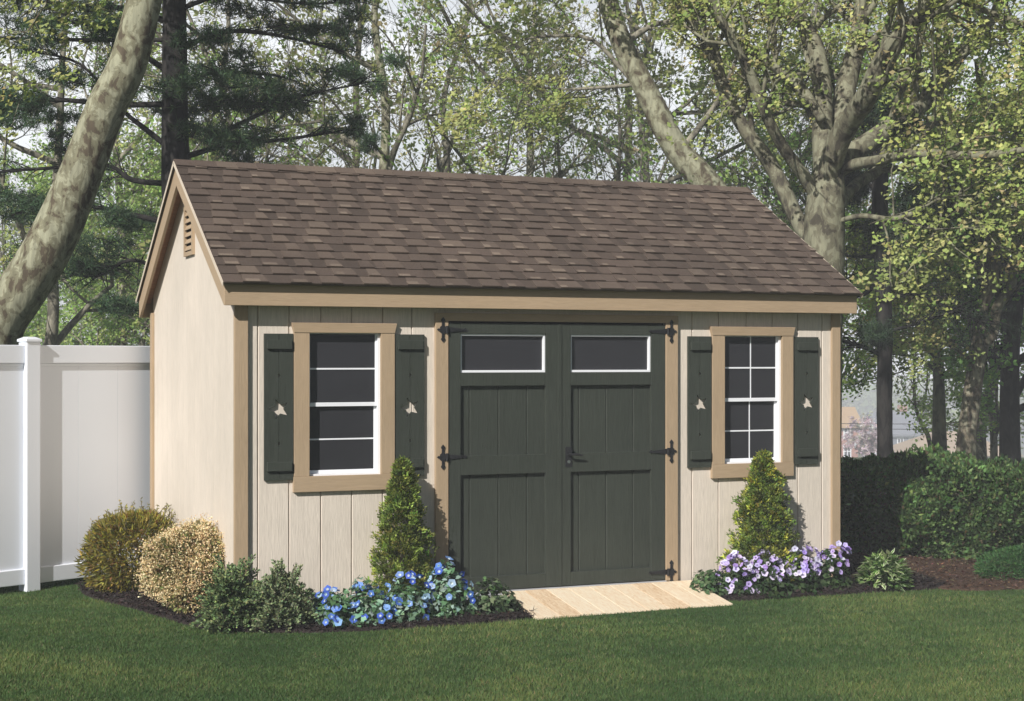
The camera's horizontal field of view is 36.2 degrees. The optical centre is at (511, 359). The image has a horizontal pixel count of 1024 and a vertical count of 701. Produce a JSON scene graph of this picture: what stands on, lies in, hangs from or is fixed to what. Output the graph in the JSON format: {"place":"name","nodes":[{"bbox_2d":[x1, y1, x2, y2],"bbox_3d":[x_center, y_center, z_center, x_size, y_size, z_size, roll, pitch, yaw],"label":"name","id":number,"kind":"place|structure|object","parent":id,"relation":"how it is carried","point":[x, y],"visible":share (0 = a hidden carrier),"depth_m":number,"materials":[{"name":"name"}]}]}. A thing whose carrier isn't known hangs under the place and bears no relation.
{"place":"outdoors","nodes":[
{"label":"outdoors","id":0,"kind":"place"},
{"bbox_2d":[0,361,1023,700],"bbox_3d":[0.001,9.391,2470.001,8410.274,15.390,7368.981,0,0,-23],"label":"lawn","id":1,"kind":"structure","parent":0,"point":[394,677],"depth_m":9.29,"materials":[{"name":"green plant"}]},
{"bbox_2d":[0,132,99,344],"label":"young tree","id":2,"kind":"object","parent":1,"relation":"on","point":[3,241],"visible":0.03,"depth_m":37.98,"materials":[{"name":"green plant"}]},
{"bbox_2d":[0,337,149,591],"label":"vinyl fence","id":3,"kind":"object","parent":1,"relation":"on","point":[74,439],"visible":0.74,"depth_m":12.56,"materials":[{"name":"white plastic"}]},
{"bbox_2d":[0,130,159,345],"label":"young tree","id":4,"kind":"object","parent":1,"relation":"on","point":[38,330],"visible":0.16,"depth_m":35.87,"materials":[{"name":"green plant"}]},
{"bbox_2d":[0,0,161,344],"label":"plane tree","id":5,"kind":"object","parent":1,"relation":"on","point":[33,272],"visible":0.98,"depth_m":15.84,"materials":[{"name":"grey plant"}]},
{"bbox_2d":[0,0,204,343],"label":"deciduous tree","id":6,"kind":"object","parent":1,"relation":"on","point":[122,131],"visible":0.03,"depth_m":50.21,"materials":[{"name":"green plant"}]},
{"bbox_2d":[19,116,219,345],"bbox_3d":[-7.105,-0.952,29.983,5.510,8.268,6.405,0,0,42],"label":"young tree","id":7,"kind":"object","parent":1,"relation":"on","point":[145,200],"visible":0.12,"depth_m":30.09,"materials":[{"name":"green plant"}]},
{"bbox_2d":[0,0,253,345],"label":"deciduous tree","id":8,"kind":"object","parent":1,"relation":"on","point":[53,336],"visible":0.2,"depth_m":27.18,"materials":[{"name":"green plant"}]},
{"bbox_2d":[0,0,410,324],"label":"pine tree","id":9,"kind":"object","parent":1,"relation":"on","point":[178,85],"visible":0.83,"depth_m":19.88,"materials":[{"name":"green plant"}]},
{"bbox_2d":[96,0,339,345],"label":"deciduous tree","id":10,"kind":"object","parent":1,"relation":"on","point":[124,336],"visible":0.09,"depth_m":32.15,"materials":[{"name":"green plant"}]},
{"bbox_2d":[45,0,510,323],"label":"deciduous tree","id":11,"kind":"object","parent":1,"relation":"on","point":[191,27],"visible":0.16,"depth_m":25.72,"materials":[{"name":"green plant"}]},
{"bbox_2d":[75,580,534,632],"bbox_3d":[-1.902,1.752,11.072,4.196,0.183,1.893,0,0,34],"label":"dark mulch bed","id":12,"kind":"object","parent":1,"relation":"on","point":[354,628],"visible":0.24,"depth_m":10.12,"materials":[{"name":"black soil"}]},
{"bbox_2d":[75,498,176,592],"bbox_3d":[-2.888,1.451,12.008,0.934,0.788,0.869,0,0,-23],"label":"evergreen shrub","id":13,"kind":"object","parent":12,"relation":"on","point":[130,526],"visible":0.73,"depth_m":11.78,"materials":[{"name":"green plant"}]},
{"bbox_2d":[130,512,226,614],"bbox_3d":[-2.203,1.385,10.542,0.714,0.706,0.713,0,0,-23],"label":"flowering shrub","id":14,"kind":"object","parent":12,"relation":"on","point":[176,577],"visible":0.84,"depth_m":10.39,"materials":[{"name":"beige plant"}]},
{"bbox_2d":[188,554,265,632],"bbox_3d":[-1.773,1.472,9.956,0.558,0.493,0.431,0,0,-23],"label":"juniper","id":15,"kind":"object","parent":12,"relation":"on","point":[228,603],"visible":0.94,"depth_m":9.86,"materials":[{"name":"green plant"}]},
{"bbox_2d":[239,557,320,632],"bbox_3d":[-1.475,1.487,10.006,0.562,0.462,0.444,0,0,-23],"label":"juniper","id":16,"kind":"object","parent":12,"relation":"on","point":[287,600],"visible":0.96,"depth_m":9.91,"materials":[{"name":"green plant"}]},
{"bbox_2d":[310,585,358,627],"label":"blue flowers","id":17,"kind":"object","parent":12,"relation":"on","point":[333,610],"visible":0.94,"depth_m":9.98,"materials":[{"name":"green plant"}]},
{"bbox_2d":[343,575,398,626],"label":"blue flowers","id":18,"kind":"object","parent":12,"relation":"on","point":[368,610],"visible":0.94,"depth_m":10.07,"materials":[{"name":"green plant"}]},
{"bbox_2d":[364,456,439,604],"bbox_3d":[-0.746,1.189,10.432,0.548,1.118,0.428,0,0,-23],"label":"arborvitae","id":19,"kind":"object","parent":12,"relation":"on","point":[402,502],"visible":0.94,"depth_m":10.38,"materials":[{"name":"green plant"}]},
{"bbox_2d":[382,570,436,622],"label":"blue flowers","id":20,"kind":"object","parent":12,"relation":"on","point":[406,603],"visible":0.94,"depth_m":10.14,"materials":[{"name":"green plant"}]},
{"bbox_2d":[419,556,480,617],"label":"blue flowers","id":21,"kind":"object","parent":12,"relation":"on","point":[448,605],"visible":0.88,"depth_m":10.29,"materials":[{"name":"green plant"}]},
{"bbox_2d":[465,576,520,614],"bbox_3d":[-0.136,1.586,10.466,0.414,0.280,0.313,0,0,-23],"label":"ivy","id":22,"kind":"object","parent":12,"relation":"on","point":[493,602],"visible":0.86,"depth_m":10.39,"materials":[{"name":"green plant"}]},
{"bbox_2d":[73,0,603,265],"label":"deciduous tree","id":23,"kind":"object","parent":1,"relation":"on","point":[299,57],"visible":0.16,"depth_m":33.79,"materials":[{"name":"green plant"}]},
{"bbox_2d":[87,0,718,175],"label":"deciduous tree","id":24,"kind":"object","parent":1,"relation":"on","point":[386,101],"visible":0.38,"depth_m":26.77,"materials":[{"name":"green plant"}]},
{"bbox_2d":[273,0,623,178],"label":"deciduous tree","id":25,"kind":"object","parent":1,"relation":"on","point":[441,164],"visible":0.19,"depth_m":29.81,"materials":[{"name":"green plant"}]},
{"bbox_2d":[135,159,862,606],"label":"garden shed","id":26,"kind":"structure","parent":1,"relation":"on","point":[551,383],"depth_m":11.14,"materials":[{"name":"paint"}]},
{"bbox_2d":[291,323,396,492],"bbox_3d":[-1.140,0.315,10.493,0.727,1.117,0.161,0,0,-23],"label":"window","id":27,"kind":"structure","parent":26,"relation":"in","point":[344,373],"depth_m":10.48,"materials":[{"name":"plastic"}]},
{"bbox_2d":[437,317,558,594],"bbox_3d":[-0.097,0.668,10.872,0.919,1.917,0.077,0,0,-23],"label":"door","id":28,"kind":"structure","parent":26,"relation":"in","point":[502,455],"depth_m":10.90,"materials":[{"name":"green paint"}]},
{"bbox_2d":[558,320,676,585],"bbox_3d":[0.758,0.668,11.215,0.945,1.917,0.104,0,0,-23],"label":"door","id":29,"kind":"structure","parent":26,"relation":"in","point":[612,451],"depth_m":11.22,"materials":[{"name":"green paint"}]},
{"bbox_2d":[709,326,795,478],"bbox_3d":[1.766,0.315,11.708,0.727,1.117,0.161,0,0,-23],"label":"window","id":30,"kind":"structure","parent":26,"relation":"in","point":[752,367],"depth_m":11.69,"materials":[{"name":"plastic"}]},
{"bbox_2d":[363,0,833,210],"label":"deciduous tree","id":31,"kind":"object","parent":1,"relation":"on","point":[582,132],"visible":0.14,"depth_m":32.78,"materials":[{"name":"green plant"}]},
{"bbox_2d":[352,0,855,222],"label":"deciduous tree","id":32,"kind":"object","parent":1,"relation":"on","point":[558,163],"visible":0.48,"depth_m":26.60,"materials":[{"name":"green plant"}]},
{"bbox_2d":[504,580,731,619],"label":"ramp","id":33,"kind":"structure","parent":1,"relation":"on","point":[589,600],"depth_m":10.84,"materials":[{"name":"brown wood"}]},
{"bbox_2d":[417,0,827,185],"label":"plane tree","id":34,"kind":"object","parent":1,"relation":"on","point":[631,66],"visible":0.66,"depth_m":23.95,"materials":[{"name":"green plant"}]},
{"bbox_2d":[505,0,968,230],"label":"deciduous tree","id":35,"kind":"object","parent":1,"relation":"on","point":[693,86],"visible":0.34,"depth_m":29.34,"materials":[{"name":"green plant"}]},
{"bbox_2d":[512,0,1009,324],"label":"deciduous tree","id":36,"kind":"object","parent":1,"relation":"on","point":[738,137],"visible":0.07,"depth_m":32.61,"materials":[{"name":"green plant"}]},
{"bbox_2d":[566,0,977,281],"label":"deciduous tree","id":37,"kind":"object","parent":1,"relation":"on","point":[800,124],"visible":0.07,"depth_m":30.59,"materials":[{"name":"green plant"}]},
{"bbox_2d":[603,0,1023,456],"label":"plane tree","id":38,"kind":"object","parent":1,"relation":"on","point":[839,152],"visible":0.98,"depth_m":18.24,"materials":[{"name":"green plant"}]},
{"bbox_2d":[713,559,947,600],"bbox_3d":[1.990,1.704,12.361,2.122,0.100,2.078,0,0,-23],"label":"black mulch bed","id":39,"kind":"object","parent":1,"relation":"on","point":[751,597],"visible":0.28,"depth_m":11.50,"materials":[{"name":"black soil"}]},
{"bbox_2d":[689,569,730,595],"bbox_3d":[1.422,1.613,11.245,0.328,0.219,0.360,0,0,8],"label":"ivy","id":40,"kind":"object","parent":39,"relation":"on","point":[707,580],"visible":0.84,"depth_m":11.18,"materials":[{"name":"green plant"}]},
{"bbox_2d":[715,550,759,596],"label":"purple flowers","id":41,"kind":"object","parent":39,"relation":"on","point":[736,577],"visible":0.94,"depth_m":11.21,"materials":[{"name":"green plant"}]},
{"bbox_2d":[715,449,802,585],"bbox_3d":[1.817,1.197,11.488,0.697,1.096,0.538,0,0,-23],"label":"arborvitae","id":42,"kind":"object","parent":39,"relation":"on","point":[762,489],"visible":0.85,"depth_m":11.42,"materials":[{"name":"green plant"}]},
{"bbox_2d":[745,549,791,598],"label":"purple flowers","id":43,"kind":"object","parent":39,"relation":"on","point":[767,584],"visible":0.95,"depth_m":11.24,"materials":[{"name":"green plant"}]},
{"bbox_2d":[777,544,822,594],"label":"purple flowers","id":44,"kind":"object","parent":39,"relation":"on","point":[806,573],"visible":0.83,"depth_m":11.39,"materials":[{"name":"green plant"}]},
{"bbox_2d":[806,540,852,590],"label":"purple flowers","id":45,"kind":"object","parent":39,"relation":"on","point":[832,564],"visible":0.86,"depth_m":11.54,"materials":[{"name":"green plant"}]},
{"bbox_2d":[853,548,915,590],"bbox_3d":[2.796,1.569,11.759,0.538,0.334,0.455,0,0,-23],"label":"hosta","id":46,"kind":"object","parent":39,"relation":"on","point":[889,567],"visible":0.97,"depth_m":11.66,"materials":[{"name":"green plant"}]},
{"bbox_2d":[694,12,995,411],"bbox_3d":[5.400,-1.748,29.797,7.686,9.922,6.612,0,0,25],"label":"young tree","id":47,"kind":"object","parent":1,"relation":"on","point":[797,193],"visible":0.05,"depth_m":29.33,"materials":[{"name":"green plant"}]},
{"bbox_2d":[841,407,860,456],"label":"brick house","id":48,"kind":"structure","parent":1,"relation":"on","point":[848,413],"depth_m":170.00,"materials":[{"name":"brick"}]},
{"bbox_2d":[843,428,850,438],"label":"window","id":49,"kind":"structure","parent":48,"relation":"in","point":[845,430],"depth_m":169.90,"materials":[{"name":"plastic"}]},
{"bbox_2d":[843,446,850,456],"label":"window","id":50,"kind":"structure","parent":48,"relation":"in","point":[848,452],"depth_m":169.90,"materials":[{"name":"plastic"}]},
{"bbox_2d":[841,411,894,456],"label":"blossom tree","id":51,"kind":"object","parent":1,"relation":"on","point":[864,441],"visible":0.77,"depth_m":109.45,"materials":[{"name":"pink plant"}]},
{"bbox_2d":[863,405,929,454],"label":"white house","id":52,"kind":"structure","parent":1,"relation":"on","point":[900,424],"depth_m":186.11,"materials":[{"name":"stone"}]},
{"bbox_2d":[897,438,903,442],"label":"window","id":53,"kind":"structure","parent":52,"relation":"in","point":[899,440],"depth_m":184.83,"materials":[{"name":"plastic"}]},
{"bbox_2d":[787,40,1023,509],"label":"tree","id":54,"kind":"object","parent":1,"relation":"on","point":[878,333],"visible":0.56,"depth_m":19.41,"materials":[{"name":"green plant"}]},
{"bbox_2d":[892,315,956,446],"bbox_3d":[10.178,0.615,38.102,1.989,5.572,3.491,0,0,-59],"label":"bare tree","id":55,"kind":"object","parent":1,"relation":"on","point":[928,436],"visible":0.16,"depth_m":37.97,"materials":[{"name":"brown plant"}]},
{"bbox_2d":[831,0,1023,495],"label":"tree","id":56,"kind":"object","parent":1,"relation":"on","point":[939,433],"visible":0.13,"depth_m":24.92,"materials":[{"name":"green plant"}]},
{"bbox_2d":[842,423,1020,424],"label":"overhead wire","id":57,"kind":"object","parent":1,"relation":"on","point":[862,423],"visible":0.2,"depth_m":97.08,"materials":[{"name":"grey metal"}]},
{"bbox_2d":[840,443,1023,559],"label":"hedge","id":58,"kind":"object","parent":1,"relation":"on","point":[961,474],"visible":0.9,"depth_m":13.45,"materials":[{"name":"green plant"}]},
{"bbox_2d":[840,547,1023,590],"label":"brown mulch bed","id":59,"kind":"object","parent":1,"relation":"on","point":[957,572],"visible":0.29,"depth_m":12.34,"materials":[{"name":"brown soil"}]},
{"bbox_2d":[973,544,1023,580],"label":"fern mound","id":60,"kind":"object","parent":59,"relation":"on","point":[1000,557],"visible":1,"depth_m":12.20,"materials":[{"name":"green plant"}]},
{"bbox_2d":[842,0,1023,504],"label":"plane tree","id":61,"kind":"object","parent":1,"relation":"on","point":[995,258],"visible":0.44,"depth_m":20.26,"materials":[{"name":"green plant"}]},
{"bbox_2d":[842,371,1023,442],"bbox_3d":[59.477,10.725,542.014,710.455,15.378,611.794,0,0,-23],"label":"wood","id":62,"kind":"object","parent":1,"relation":"on","point":[865,402],"visible":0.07,"depth_m":341.18,"materials":[{"name":"grey plant"}]},
{"bbox_2d":[845,0,1023,501],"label":"tree","id":63,"kind":"object","parent":1,"relation":"on","point":[1008,360],"visible":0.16,"depth_m":21.78,"materials":[{"name":"green plant"}]},
{"bbox_2d":[846,80,1023,462],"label":"young tree","id":64,"kind":"object","parent":1,"relation":"on","point":[993,416],"visible":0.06,"depth_m":29.59,"materials":[{"name":"green plant"}]},
{"bbox_2d":[856,0,1023,497],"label":"deciduous tree","id":65,"kind":"object","parent":1,"relation":"on","point":[982,444],"visible":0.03,"depth_m":33.08,"materials":[{"name":"green plant"}]},
{"bbox_2d":[893,431,1022,457],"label":"house","id":66,"kind":"structure","parent":1,"relation":"on","point":[904,445],"depth_m":132.14,"materials":[{"name":"beige brick"}]},
{"bbox_2d":[0,0,1023,360],"label":"sky","id":67,"kind":"structure","parent":0,"point":[23,141],"materials":[{"name":"white"}]},
{"bbox_2d":[925,545,952,558],"bbox_3d":[3.584,1.640,13.191,0.300,0.163,0.151,0,0,-23],"label":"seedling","id":68,"kind":"object","parent":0,"point":[937,551],"visible":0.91,"depth_m":13.21,"materials":[{"name":"green plant"}]},
{"bbox_2d":[952,546,982,561],"bbox_3d":[3.768,1.641,13.004,0.295,0.166,0.129,0,0,-18],"label":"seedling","id":69,"kind":"object","parent":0,"point":[970,554],"visible":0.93,"depth_m":13.01,"materials":[{"name":"green plant"}]}
]}

